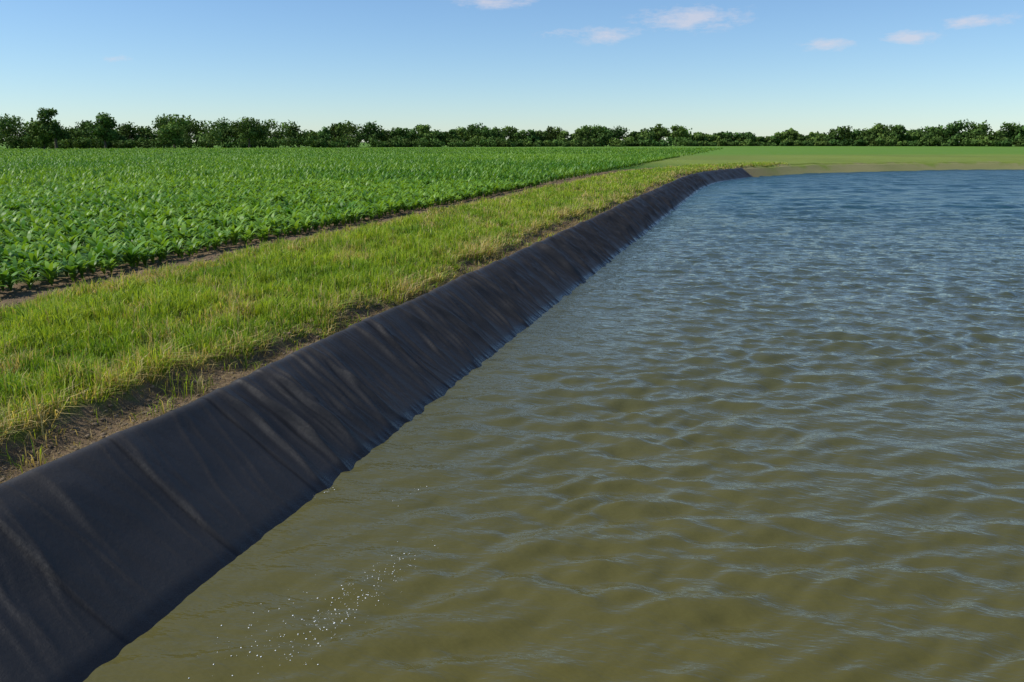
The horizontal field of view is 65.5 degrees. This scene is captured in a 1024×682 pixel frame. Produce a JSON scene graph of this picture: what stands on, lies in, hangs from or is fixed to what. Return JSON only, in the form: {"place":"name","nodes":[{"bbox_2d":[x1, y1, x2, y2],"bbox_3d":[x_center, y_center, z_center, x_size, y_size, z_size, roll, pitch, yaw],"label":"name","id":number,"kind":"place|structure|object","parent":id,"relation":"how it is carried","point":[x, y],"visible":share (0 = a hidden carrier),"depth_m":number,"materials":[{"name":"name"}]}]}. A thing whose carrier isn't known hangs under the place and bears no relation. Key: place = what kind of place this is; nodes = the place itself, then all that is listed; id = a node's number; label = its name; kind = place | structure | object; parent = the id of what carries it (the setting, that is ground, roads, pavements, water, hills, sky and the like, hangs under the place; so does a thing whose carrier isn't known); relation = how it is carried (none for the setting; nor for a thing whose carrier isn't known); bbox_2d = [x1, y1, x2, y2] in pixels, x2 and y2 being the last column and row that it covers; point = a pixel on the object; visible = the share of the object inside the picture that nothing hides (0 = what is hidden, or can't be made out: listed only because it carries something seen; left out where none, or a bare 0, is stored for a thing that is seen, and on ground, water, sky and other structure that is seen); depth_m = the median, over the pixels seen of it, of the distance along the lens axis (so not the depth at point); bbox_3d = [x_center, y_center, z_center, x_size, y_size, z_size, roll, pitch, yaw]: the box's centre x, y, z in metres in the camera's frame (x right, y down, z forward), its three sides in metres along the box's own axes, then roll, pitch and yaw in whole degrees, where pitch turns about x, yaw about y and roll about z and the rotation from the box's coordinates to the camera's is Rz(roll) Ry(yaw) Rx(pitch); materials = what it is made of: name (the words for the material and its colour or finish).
{"place":"outdoors","nodes":[
{"label":"outdoors","id":0,"kind":"place"},
{"bbox_2d":[0,147,722,290],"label":"crop field","id":1,"kind":"structure","parent":0,"point":[37,202],"depth_m":31.33,"materials":[{"name":"green plant"}]},
{"bbox_2d":[0,142,1023,483],"bbox_3d":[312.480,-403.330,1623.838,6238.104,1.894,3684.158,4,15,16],"label":"ground","id":2,"kind":"structure","parent":0,"point":[848,158],"depth_m":15.74,"materials":[{"name":"green plant"}]},
{"bbox_2d":[28,120,53,148],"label":"broadleaf tree","id":3,"kind":"object","parent":2,"relation":"on","point":[33,127],"visible":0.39,"depth_m":221.90,"materials":[{"name":"green plant"}]},
{"bbox_2d":[36,107,66,148],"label":"broadleaf tree","id":4,"kind":"object","parent":2,"relation":"on","point":[47,128],"visible":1,"depth_m":215.72,"materials":[{"name":"green plant"}]},
{"bbox_2d":[85,112,119,148],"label":"broadleaf tree","id":5,"kind":"object","parent":2,"relation":"on","point":[102,126],"visible":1,"depth_m":222.08,"materials":[{"name":"green plant"}]},
{"bbox_2d":[155,114,191,147],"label":"broadleaf tree","id":6,"kind":"object","parent":2,"relation":"on","point":[172,128],"visible":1,"depth_m":231.53,"materials":[{"name":"green plant"}]},
{"bbox_2d":[230,117,269,146],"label":"broadleaf tree","id":7,"kind":"object","parent":2,"relation":"on","point":[249,126],"visible":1,"depth_m":248.79,"materials":[{"name":"green plant"}]},
{"bbox_2d":[0,209,600,482],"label":"dry straw","id":8,"kind":"object","parent":2,"relation":"on","point":[279,354],"visible":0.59,"depth_m":7.85,"materials":[{"name":"beige plant"}]},
{"bbox_2d":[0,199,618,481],"bbox_3d":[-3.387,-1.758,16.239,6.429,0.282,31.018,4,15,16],"label":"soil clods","id":9,"kind":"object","parent":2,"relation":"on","point":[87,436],"visible":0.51,"depth_m":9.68,"materials":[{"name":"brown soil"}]},
{"bbox_2d":[0,168,752,681],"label":"geomembrane liner","id":10,"kind":"object","parent":2,"relation":"on","point":[112,546],"visible":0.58,"depth_m":6.64,"materials":[{"name":"black plastic"}]},
{"bbox_2d":[0,161,788,479],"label":"grass","id":11,"kind":"structure","parent":2,"relation":"on","point":[374,259],"depth_m":10.91,"materials":[{"name":"green plant"}]},
{"bbox_2d":[0,113,1023,148],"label":"tree line","id":12,"kind":"object","parent":2,"relation":"on","point":[335,135],"visible":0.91,"depth_m":332.04,"materials":[{"name":"green plant"}]},
{"bbox_2d":[0,0,1023,141],"label":"sky","id":13,"kind":"structure","parent":0,"point":[759,67],"materials":[{"name":"blue"}]},
{"bbox_2d":[83,169,1023,681],"bbox_3d":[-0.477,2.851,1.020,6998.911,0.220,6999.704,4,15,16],"label":"reservoir water","id":14,"kind":"structure","parent":0,"point":[759,429],"depth_m":7.09,"materials":[{"name":"green liquid"}]},
{"bbox_2d":[188,486,434,678],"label":"foam flecks","id":15,"kind":"object","parent":14,"relation":"on","point":[324,618],"visible":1,"depth_m":5.17,"materials":[{"name":"white liquid"}]}
]}

